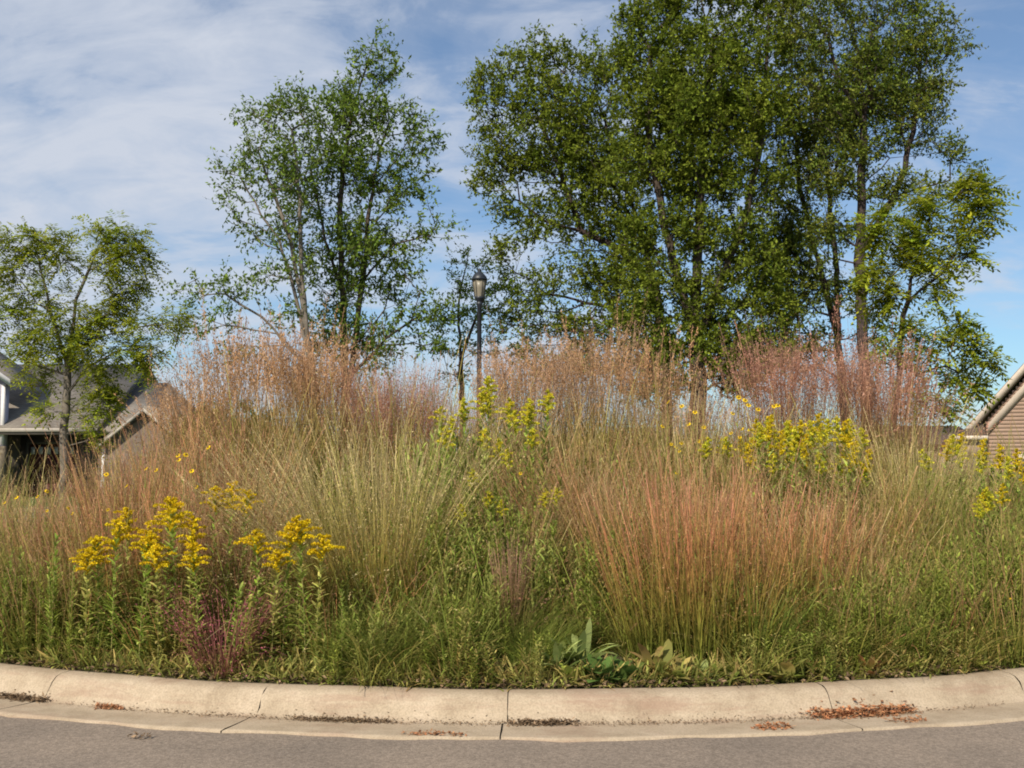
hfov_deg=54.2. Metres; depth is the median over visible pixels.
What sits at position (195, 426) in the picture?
shrub
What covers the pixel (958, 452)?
goldenrod
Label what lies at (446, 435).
goldenrod
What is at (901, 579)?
leafy weed
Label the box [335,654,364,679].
broadleaf weed
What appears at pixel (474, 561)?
leafy weed
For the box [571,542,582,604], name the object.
leafy weed
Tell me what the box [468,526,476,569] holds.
leafy weed
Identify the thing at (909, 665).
broadleaf weed
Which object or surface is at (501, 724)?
joint dirt
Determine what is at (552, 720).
leaf litter
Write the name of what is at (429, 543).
leafy weed
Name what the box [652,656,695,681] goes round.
broadleaf weed
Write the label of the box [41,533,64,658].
leafy weed
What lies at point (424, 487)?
grass clump
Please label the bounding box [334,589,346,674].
leafy weed
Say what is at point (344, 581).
leafy weed
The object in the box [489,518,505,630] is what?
leafy weed
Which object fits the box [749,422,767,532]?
goldenrod
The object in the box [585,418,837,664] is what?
grass clump
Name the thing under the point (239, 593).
goldenrod
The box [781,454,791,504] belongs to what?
goldenrod
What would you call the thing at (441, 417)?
goldenrod
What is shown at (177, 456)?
yellow daisy
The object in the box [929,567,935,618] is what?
leafy weed
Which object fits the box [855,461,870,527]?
goldenrod
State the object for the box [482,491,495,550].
goldenrod
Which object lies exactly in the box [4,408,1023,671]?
meadow stems
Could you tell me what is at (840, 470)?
goldenrod
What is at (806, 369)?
tall grass
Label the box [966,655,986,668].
broadleaf weed
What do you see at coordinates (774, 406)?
yellow daisy
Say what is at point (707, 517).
meadow grass
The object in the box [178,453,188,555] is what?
yellow daisy
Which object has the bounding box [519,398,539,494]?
goldenrod
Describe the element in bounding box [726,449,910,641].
grass clump
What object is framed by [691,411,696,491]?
yellow daisy
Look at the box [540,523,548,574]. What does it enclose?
leafy weed
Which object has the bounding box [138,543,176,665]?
goldenrod
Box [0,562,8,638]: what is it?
leafy weed
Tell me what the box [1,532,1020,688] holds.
island mound
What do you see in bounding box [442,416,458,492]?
goldenrod
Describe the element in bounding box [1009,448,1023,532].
goldenrod
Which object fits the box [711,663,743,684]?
broadleaf weed
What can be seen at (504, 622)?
undergrowth
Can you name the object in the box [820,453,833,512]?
goldenrod
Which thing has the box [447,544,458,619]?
leafy weed
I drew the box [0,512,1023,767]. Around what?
road
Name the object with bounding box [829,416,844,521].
goldenrod
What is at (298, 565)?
goldenrod
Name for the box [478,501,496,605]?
leafy weed
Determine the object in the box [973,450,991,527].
goldenrod
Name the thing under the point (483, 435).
yellow daisy
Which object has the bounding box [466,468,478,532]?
goldenrod
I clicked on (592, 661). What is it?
broadleaf weed
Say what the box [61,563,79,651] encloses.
leafy weed
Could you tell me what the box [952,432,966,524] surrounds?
goldenrod
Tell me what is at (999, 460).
goldenrod
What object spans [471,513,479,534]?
leafy weed
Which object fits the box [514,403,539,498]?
goldenrod
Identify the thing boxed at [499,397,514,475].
goldenrod
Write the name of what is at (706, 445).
goldenrod
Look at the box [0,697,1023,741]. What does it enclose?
gutter
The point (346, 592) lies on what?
leafy weed
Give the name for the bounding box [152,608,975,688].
undergrowth
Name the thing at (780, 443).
goldenrod
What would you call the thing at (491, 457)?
undergrowth
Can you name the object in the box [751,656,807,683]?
broadleaf weed
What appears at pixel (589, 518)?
grass clump
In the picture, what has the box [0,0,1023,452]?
sky
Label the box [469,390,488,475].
goldenrod
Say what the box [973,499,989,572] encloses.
goldenrod
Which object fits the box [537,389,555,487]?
goldenrod
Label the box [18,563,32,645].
leafy weed
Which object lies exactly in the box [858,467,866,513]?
goldenrod
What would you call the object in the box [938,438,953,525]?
goldenrod
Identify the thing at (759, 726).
leaf litter
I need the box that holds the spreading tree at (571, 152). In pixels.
[457,19,672,463]
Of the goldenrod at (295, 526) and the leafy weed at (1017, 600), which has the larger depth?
the leafy weed at (1017, 600)
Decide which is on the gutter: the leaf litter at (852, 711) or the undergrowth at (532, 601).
the leaf litter at (852, 711)
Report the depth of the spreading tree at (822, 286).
18.86 m
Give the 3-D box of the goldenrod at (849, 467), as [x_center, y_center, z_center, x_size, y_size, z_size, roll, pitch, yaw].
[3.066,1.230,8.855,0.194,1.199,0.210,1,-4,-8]
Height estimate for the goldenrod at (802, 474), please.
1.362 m
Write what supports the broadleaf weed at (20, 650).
on the island mound
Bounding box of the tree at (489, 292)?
[423,241,528,446]
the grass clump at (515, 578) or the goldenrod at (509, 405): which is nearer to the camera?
the grass clump at (515, 578)
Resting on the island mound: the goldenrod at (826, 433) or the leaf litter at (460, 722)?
the goldenrod at (826, 433)
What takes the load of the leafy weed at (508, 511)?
on the island mound
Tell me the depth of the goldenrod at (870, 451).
8.86 m
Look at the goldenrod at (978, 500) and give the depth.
8.15 m
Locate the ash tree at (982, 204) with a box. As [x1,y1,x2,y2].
[840,166,1020,445]
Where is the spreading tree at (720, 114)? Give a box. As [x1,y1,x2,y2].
[589,0,809,469]
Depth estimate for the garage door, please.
39.19 m
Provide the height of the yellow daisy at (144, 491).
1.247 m
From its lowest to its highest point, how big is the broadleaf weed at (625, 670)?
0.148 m
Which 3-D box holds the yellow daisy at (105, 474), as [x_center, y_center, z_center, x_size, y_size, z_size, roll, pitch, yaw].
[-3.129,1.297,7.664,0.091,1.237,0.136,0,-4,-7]
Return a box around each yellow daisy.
[38,489,48,555]
[99,472,107,575]
[142,467,147,534]
[153,468,157,519]
[171,453,179,558]
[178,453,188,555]
[184,469,193,581]
[204,446,209,529]
[481,434,486,517]
[660,425,665,483]
[666,401,668,490]
[679,404,684,490]
[684,423,689,514]
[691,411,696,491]
[730,396,740,497]
[730,412,733,475]
[740,428,743,476]
[741,398,748,477]
[745,404,750,478]
[770,404,776,496]
[775,403,782,505]
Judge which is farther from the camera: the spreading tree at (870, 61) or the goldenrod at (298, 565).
the spreading tree at (870, 61)
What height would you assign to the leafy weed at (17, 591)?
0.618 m
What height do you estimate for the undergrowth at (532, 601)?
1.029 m
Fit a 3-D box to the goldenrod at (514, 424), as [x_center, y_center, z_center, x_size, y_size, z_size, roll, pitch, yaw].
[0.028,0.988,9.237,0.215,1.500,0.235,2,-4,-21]
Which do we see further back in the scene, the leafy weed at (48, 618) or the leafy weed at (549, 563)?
the leafy weed at (549, 563)
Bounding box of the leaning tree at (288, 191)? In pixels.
[160,70,333,418]
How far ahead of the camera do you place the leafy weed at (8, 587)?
7.22 m
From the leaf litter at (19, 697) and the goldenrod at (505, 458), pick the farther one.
the goldenrod at (505, 458)
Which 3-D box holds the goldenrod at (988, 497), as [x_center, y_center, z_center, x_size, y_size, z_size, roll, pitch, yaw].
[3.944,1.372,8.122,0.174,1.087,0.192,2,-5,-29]
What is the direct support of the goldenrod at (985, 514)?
on the island mound
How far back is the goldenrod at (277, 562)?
6.70 m
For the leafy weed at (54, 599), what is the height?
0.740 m
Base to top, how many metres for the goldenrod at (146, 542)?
0.951 m
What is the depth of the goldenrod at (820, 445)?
10.00 m
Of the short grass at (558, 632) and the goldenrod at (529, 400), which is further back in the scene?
the goldenrod at (529, 400)
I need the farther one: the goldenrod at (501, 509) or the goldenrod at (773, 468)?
the goldenrod at (773, 468)
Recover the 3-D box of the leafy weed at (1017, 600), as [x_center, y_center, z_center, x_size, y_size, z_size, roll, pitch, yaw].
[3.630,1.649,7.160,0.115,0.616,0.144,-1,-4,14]
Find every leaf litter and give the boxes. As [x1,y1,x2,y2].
[0,689,49,702]
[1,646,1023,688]
[39,693,1014,726]
[94,702,122,709]
[127,731,151,738]
[289,713,396,723]
[402,729,466,735]
[506,717,578,726]
[750,721,795,730]
[800,690,921,719]
[883,714,926,722]
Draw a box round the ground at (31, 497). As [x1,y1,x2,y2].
[0,469,987,508]
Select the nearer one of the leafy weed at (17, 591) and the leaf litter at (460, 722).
the leaf litter at (460, 722)
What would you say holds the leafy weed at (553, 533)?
on the island mound
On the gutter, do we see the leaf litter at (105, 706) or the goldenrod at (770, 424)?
the leaf litter at (105, 706)
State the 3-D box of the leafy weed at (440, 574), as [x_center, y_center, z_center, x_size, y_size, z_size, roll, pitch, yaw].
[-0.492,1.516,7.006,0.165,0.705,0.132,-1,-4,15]
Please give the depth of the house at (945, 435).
62.94 m
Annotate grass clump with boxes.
[0,474,89,612]
[23,405,233,602]
[120,334,567,651]
[136,554,297,679]
[142,446,360,639]
[146,400,404,615]
[295,570,398,634]
[321,399,525,577]
[457,418,660,562]
[477,522,584,658]
[499,432,676,602]
[503,445,737,659]
[557,577,690,657]
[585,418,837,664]
[640,436,885,662]
[697,547,835,662]
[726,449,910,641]
[762,370,1022,575]
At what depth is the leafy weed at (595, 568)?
7.33 m
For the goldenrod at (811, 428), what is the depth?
8.97 m
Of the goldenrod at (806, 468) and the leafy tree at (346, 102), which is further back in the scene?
the leafy tree at (346, 102)
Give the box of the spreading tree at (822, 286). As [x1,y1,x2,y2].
[740,15,894,423]
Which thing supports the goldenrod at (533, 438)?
on the island mound
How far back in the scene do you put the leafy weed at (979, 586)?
7.33 m
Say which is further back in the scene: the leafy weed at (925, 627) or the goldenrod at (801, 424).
the goldenrod at (801, 424)
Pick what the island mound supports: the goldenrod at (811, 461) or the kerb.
the goldenrod at (811, 461)
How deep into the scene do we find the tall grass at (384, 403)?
11.06 m
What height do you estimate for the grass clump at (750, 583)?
1.530 m
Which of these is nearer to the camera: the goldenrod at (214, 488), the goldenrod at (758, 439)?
the goldenrod at (214, 488)
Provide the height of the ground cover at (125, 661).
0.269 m
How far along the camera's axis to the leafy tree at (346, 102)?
17.13 m
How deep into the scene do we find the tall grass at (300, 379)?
11.46 m
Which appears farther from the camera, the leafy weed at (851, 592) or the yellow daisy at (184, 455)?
the yellow daisy at (184, 455)
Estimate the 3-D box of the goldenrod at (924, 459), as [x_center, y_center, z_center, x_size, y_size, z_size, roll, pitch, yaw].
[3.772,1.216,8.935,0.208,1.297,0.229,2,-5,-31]
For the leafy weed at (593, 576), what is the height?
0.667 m
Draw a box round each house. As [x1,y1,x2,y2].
[0,353,194,495]
[875,426,981,480]
[955,363,1023,494]
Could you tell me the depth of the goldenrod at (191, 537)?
6.86 m
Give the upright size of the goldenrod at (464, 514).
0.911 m
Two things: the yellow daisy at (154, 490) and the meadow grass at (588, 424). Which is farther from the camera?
the meadow grass at (588, 424)
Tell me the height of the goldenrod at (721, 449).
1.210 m
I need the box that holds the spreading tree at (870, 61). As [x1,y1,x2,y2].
[762,0,991,461]
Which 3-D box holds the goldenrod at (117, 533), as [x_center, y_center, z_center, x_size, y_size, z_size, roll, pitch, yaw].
[-2.728,1.432,6.900,0.267,1.027,0.286,2,-4,-25]
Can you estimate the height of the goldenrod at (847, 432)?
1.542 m
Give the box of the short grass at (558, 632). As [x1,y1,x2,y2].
[264,567,615,688]
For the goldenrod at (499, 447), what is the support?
on the island mound
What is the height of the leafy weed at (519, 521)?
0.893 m
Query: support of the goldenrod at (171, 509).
on the island mound
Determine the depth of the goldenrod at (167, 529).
6.96 m
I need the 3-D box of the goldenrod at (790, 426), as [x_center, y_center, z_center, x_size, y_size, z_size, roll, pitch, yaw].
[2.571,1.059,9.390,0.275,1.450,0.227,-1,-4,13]
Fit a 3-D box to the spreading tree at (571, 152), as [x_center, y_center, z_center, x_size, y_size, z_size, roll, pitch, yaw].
[1.182,-2.450,19.736,4.576,9.650,2.347,0,-4,0]
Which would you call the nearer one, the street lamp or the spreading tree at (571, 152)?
the street lamp
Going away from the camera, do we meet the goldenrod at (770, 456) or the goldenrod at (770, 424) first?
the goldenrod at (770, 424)
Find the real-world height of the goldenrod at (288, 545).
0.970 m
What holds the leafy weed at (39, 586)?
on the island mound
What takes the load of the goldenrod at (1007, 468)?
on the island mound
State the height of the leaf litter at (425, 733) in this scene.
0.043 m
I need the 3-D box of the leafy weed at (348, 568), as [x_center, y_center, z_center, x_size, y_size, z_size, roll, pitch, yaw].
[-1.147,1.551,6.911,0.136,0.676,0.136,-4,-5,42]
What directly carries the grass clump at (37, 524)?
on the island mound
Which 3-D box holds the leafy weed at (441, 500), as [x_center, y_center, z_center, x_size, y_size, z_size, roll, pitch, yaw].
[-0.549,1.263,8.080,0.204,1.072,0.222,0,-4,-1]
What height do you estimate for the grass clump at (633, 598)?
1.462 m
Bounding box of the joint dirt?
[2,677,1023,736]
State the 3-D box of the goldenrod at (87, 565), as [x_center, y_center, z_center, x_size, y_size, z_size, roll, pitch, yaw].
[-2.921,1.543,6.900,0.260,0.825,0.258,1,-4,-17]
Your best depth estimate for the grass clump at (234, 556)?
7.27 m
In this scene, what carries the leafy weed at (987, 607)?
on the island mound
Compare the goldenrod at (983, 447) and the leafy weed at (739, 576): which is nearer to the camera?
the leafy weed at (739, 576)
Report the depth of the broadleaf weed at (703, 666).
6.47 m
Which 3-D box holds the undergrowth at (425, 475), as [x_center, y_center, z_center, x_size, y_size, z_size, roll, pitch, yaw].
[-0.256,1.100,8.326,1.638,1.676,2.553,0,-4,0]
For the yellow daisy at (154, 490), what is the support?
on the island mound
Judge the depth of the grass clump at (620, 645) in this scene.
6.82 m
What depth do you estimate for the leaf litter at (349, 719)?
6.00 m
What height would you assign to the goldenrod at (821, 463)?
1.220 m
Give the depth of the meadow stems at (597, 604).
7.09 m
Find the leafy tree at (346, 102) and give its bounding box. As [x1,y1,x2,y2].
[269,19,470,425]
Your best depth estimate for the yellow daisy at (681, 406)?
9.56 m
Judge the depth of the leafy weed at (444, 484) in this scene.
8.29 m
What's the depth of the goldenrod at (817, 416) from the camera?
9.34 m
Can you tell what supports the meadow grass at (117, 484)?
on the island mound
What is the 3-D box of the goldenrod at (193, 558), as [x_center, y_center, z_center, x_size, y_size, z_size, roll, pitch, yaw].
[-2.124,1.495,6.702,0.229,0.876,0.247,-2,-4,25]
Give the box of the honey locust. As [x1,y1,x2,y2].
[0,209,207,518]
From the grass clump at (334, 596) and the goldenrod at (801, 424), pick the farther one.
the goldenrod at (801, 424)
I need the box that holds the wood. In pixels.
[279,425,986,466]
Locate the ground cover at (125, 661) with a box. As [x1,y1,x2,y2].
[0,626,1023,691]
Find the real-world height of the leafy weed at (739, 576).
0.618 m
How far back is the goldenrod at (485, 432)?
8.78 m
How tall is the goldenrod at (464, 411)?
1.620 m
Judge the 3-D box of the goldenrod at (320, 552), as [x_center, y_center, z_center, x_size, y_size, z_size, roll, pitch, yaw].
[-1.257,1.453,6.628,0.298,0.928,0.251,2,-4,-25]
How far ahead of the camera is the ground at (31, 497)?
36.49 m
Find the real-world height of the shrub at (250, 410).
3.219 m
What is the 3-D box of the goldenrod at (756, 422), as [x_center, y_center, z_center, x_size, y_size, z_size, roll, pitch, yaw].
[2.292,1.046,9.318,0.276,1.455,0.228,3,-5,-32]
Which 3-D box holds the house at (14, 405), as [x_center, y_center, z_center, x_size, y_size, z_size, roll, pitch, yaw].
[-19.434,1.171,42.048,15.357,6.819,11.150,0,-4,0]
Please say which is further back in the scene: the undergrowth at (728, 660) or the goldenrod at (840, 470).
the goldenrod at (840, 470)
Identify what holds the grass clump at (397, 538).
on the island mound
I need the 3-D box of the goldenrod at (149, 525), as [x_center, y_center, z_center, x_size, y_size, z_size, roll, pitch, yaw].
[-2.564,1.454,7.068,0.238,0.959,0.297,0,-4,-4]
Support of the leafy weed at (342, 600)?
on the island mound
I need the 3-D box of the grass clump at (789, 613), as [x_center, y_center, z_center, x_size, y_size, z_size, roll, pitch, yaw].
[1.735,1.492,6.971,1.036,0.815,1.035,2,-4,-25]
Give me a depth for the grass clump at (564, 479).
8.41 m
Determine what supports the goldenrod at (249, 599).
on the island mound
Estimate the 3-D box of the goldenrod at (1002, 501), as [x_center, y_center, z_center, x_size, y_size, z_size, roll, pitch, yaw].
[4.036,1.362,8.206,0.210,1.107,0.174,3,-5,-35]
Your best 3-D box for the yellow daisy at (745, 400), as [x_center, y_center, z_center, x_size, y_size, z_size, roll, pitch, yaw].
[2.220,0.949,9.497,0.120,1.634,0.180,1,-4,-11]
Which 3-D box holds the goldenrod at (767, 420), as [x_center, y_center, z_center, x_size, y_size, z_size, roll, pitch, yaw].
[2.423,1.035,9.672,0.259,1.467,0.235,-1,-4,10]
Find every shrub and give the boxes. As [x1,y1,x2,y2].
[168,402,236,456]
[211,399,280,450]
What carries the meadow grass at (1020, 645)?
on the island mound
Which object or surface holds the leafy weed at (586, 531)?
on the island mound
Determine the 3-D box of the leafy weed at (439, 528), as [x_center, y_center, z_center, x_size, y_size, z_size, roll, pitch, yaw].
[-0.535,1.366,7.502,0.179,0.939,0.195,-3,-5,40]
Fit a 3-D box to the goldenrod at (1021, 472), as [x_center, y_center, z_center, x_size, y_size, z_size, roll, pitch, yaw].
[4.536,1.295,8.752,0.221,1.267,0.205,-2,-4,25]
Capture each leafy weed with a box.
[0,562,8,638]
[1,548,17,646]
[9,574,22,650]
[16,546,24,615]
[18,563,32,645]
[18,575,32,645]
[28,564,46,657]
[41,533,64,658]
[41,576,56,654]
[43,558,60,650]
[43,559,57,655]
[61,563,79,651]
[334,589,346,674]
[337,580,348,642]
[339,561,346,620]
[340,558,354,624]
[343,574,351,621]
[424,510,436,596]
[432,507,447,573]
[434,474,449,537]
[434,550,446,608]
[436,468,450,542]
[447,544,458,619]
[460,528,474,611]
[465,529,482,607]
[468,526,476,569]
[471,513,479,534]
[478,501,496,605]
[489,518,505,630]
[501,530,512,601]
[505,496,513,532]
[512,510,523,557]
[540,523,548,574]
[546,540,556,605]
[548,518,557,577]
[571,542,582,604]
[581,537,591,623]
[582,559,599,652]
[584,526,591,586]
[586,556,597,628]
[590,542,600,614]
[733,552,744,621]
[847,575,855,617]
[864,570,879,651]
[881,575,888,609]
[895,556,907,616]
[916,583,922,622]
[920,606,928,657]
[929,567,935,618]
[974,559,986,640]
[982,584,990,636]
[1002,579,1011,647]
[1008,525,1018,594]
[1012,571,1023,639]
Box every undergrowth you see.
[0,585,1023,690]
[33,527,368,659]
[55,550,324,655]
[65,558,329,644]
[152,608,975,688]
[270,494,942,679]
[329,511,883,680]
[358,369,617,616]
[389,420,583,633]
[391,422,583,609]
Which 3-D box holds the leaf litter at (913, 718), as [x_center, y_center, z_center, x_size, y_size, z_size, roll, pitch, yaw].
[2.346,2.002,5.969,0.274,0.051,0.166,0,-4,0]
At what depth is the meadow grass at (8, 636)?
7.07 m
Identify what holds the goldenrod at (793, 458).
on the island mound
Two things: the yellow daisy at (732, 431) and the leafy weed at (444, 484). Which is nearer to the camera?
the leafy weed at (444, 484)
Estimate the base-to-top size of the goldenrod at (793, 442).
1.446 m
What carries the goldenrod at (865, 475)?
on the island mound
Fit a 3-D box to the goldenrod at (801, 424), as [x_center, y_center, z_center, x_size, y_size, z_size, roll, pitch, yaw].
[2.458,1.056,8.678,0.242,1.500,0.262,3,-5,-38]
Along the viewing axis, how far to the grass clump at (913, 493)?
8.33 m
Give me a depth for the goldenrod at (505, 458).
8.42 m
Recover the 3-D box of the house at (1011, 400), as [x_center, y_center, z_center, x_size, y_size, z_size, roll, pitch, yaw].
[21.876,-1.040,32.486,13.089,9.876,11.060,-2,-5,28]
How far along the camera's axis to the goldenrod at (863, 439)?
9.13 m
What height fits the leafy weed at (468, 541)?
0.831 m
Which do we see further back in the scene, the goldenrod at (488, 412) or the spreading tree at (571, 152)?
the spreading tree at (571, 152)
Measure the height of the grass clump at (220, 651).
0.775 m
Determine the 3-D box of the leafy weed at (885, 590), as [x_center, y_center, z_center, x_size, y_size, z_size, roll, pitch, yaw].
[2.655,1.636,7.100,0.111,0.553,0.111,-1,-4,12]
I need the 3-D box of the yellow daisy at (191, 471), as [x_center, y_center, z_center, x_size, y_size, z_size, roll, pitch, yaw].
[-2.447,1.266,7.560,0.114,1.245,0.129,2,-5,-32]
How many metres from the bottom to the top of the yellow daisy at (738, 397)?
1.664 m
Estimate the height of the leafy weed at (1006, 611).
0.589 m
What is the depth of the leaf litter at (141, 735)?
5.61 m
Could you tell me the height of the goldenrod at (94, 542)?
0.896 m
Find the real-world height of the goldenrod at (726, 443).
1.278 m
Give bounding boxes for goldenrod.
[68,548,109,655]
[76,535,118,648]
[97,517,136,655]
[111,507,140,634]
[127,530,170,670]
[128,522,163,646]
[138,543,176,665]
[147,496,192,657]
[149,500,192,653]
[175,542,211,660]
[176,515,207,656]
[200,486,235,614]
[216,481,244,601]
[222,489,264,610]
[224,582,251,666]
[233,527,272,654]
[234,593,264,667]
[255,548,296,663]
[268,527,299,656]
[278,515,323,658]
[278,519,311,661]
[301,533,346,662]
[428,406,447,498]
[436,426,455,521]
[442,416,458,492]
[452,396,475,479]
[453,504,466,555]
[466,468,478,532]
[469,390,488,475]
[475,428,490,500]
[479,376,497,486]
[479,392,498,464]
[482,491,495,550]
[489,438,505,514]
[496,499,507,552]
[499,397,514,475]
[500,448,513,529]
[505,410,521,472]
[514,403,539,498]
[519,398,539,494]
[524,428,541,483]
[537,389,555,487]
[537,489,550,533]
[551,487,563,555]
[698,437,712,503]
[716,436,725,481]
[722,436,736,496]
[735,437,747,495]
[742,442,760,541]
[747,418,765,539]
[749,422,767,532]
[760,416,772,498]
[761,414,775,519]
[765,453,778,531]
[767,444,779,526]
[768,429,783,492]
[770,429,786,539]
[779,420,792,521]
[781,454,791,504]
[782,420,801,523]
[784,443,801,512]
[787,426,801,541]
[790,419,808,522]
[797,433,811,543]
[797,440,807,537]
[801,452,810,507]
[804,420,827,531]
[804,428,818,510]
[810,412,827,506]
[810,428,823,501]
[812,418,832,517]
[814,452,838,532]
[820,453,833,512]
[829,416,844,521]
[835,455,849,529]
[837,419,858,544]
[837,437,854,529]
[841,419,857,483]
[844,440,859,529]
[846,451,861,533]
[848,465,860,526]
[851,427,870,508]
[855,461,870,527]
[858,454,873,519]
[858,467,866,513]
[860,449,872,524]
[918,448,934,522]
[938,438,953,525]
[945,434,962,517]
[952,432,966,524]
[953,443,971,523]
[971,495,984,554]
[973,438,989,492]
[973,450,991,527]
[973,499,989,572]
[980,491,992,553]
[982,487,997,559]
[991,444,1006,513]
[995,483,1010,548]
[1001,456,1014,522]
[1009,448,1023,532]
[1016,460,1023,493]
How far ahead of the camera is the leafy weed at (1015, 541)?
7.82 m
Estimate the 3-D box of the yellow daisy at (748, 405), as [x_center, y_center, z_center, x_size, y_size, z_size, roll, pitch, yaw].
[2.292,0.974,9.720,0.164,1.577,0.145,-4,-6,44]
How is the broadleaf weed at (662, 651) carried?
on the island mound
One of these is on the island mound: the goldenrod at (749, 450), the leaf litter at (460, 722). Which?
the goldenrod at (749, 450)
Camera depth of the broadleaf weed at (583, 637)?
6.60 m
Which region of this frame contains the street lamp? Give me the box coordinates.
[471,268,487,459]
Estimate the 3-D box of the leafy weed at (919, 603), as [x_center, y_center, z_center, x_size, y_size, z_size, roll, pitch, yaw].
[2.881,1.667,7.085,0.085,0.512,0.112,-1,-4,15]
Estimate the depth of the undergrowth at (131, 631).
7.15 m
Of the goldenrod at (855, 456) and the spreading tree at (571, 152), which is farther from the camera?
the spreading tree at (571, 152)
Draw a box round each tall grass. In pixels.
[66,288,424,503]
[284,337,522,499]
[429,287,797,502]
[670,294,1019,500]
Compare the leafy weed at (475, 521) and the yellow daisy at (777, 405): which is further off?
the yellow daisy at (777, 405)
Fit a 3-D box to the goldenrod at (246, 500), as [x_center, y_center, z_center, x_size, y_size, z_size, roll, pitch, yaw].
[-1.957,1.325,7.306,0.320,1.115,0.222,-4,-6,43]
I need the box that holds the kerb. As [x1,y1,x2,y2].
[0,663,1023,723]
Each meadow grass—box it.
[0,288,1023,562]
[0,366,342,639]
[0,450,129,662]
[412,370,960,630]
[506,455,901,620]
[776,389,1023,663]
[801,425,1023,668]
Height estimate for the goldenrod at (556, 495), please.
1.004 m
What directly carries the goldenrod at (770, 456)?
on the island mound
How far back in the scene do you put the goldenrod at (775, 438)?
9.76 m
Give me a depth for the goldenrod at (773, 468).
8.85 m
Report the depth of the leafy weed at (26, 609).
7.12 m
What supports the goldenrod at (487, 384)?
on the island mound
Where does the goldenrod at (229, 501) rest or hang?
on the island mound
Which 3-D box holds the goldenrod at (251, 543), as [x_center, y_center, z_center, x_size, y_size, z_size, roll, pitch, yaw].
[-1.750,1.447,6.790,0.254,0.940,0.294,0,-4,-1]
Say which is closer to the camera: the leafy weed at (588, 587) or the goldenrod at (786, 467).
the leafy weed at (588, 587)
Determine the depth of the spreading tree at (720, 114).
17.32 m
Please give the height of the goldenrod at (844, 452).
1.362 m
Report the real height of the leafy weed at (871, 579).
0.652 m
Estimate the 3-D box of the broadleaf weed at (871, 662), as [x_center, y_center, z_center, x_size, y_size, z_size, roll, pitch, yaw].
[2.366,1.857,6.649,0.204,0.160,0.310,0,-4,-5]
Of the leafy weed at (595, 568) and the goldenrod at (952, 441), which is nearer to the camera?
the leafy weed at (595, 568)
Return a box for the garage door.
[28,444,75,495]
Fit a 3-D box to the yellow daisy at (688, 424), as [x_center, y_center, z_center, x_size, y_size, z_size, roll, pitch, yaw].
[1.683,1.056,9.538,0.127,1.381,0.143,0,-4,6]
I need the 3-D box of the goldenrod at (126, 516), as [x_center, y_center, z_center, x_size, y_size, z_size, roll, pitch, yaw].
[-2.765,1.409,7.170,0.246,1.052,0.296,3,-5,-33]
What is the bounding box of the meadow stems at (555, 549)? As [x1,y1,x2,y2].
[1,434,1022,662]
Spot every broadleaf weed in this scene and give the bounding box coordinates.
[9,638,47,660]
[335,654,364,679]
[529,640,587,672]
[549,618,618,666]
[554,661,585,682]
[573,653,632,682]
[597,659,645,684]
[626,639,681,674]
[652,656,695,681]
[687,659,717,683]
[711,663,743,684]
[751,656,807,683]
[794,658,825,677]
[853,654,886,677]
[884,654,919,670]
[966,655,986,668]
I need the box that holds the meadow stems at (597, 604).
[3,454,1023,668]
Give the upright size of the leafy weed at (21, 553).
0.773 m
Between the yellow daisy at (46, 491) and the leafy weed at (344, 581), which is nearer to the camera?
the leafy weed at (344, 581)
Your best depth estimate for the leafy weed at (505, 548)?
7.11 m
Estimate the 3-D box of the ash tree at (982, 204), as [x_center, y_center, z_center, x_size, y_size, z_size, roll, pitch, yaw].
[6.342,-0.604,15.069,2.743,5.449,1.327,0,-4,0]

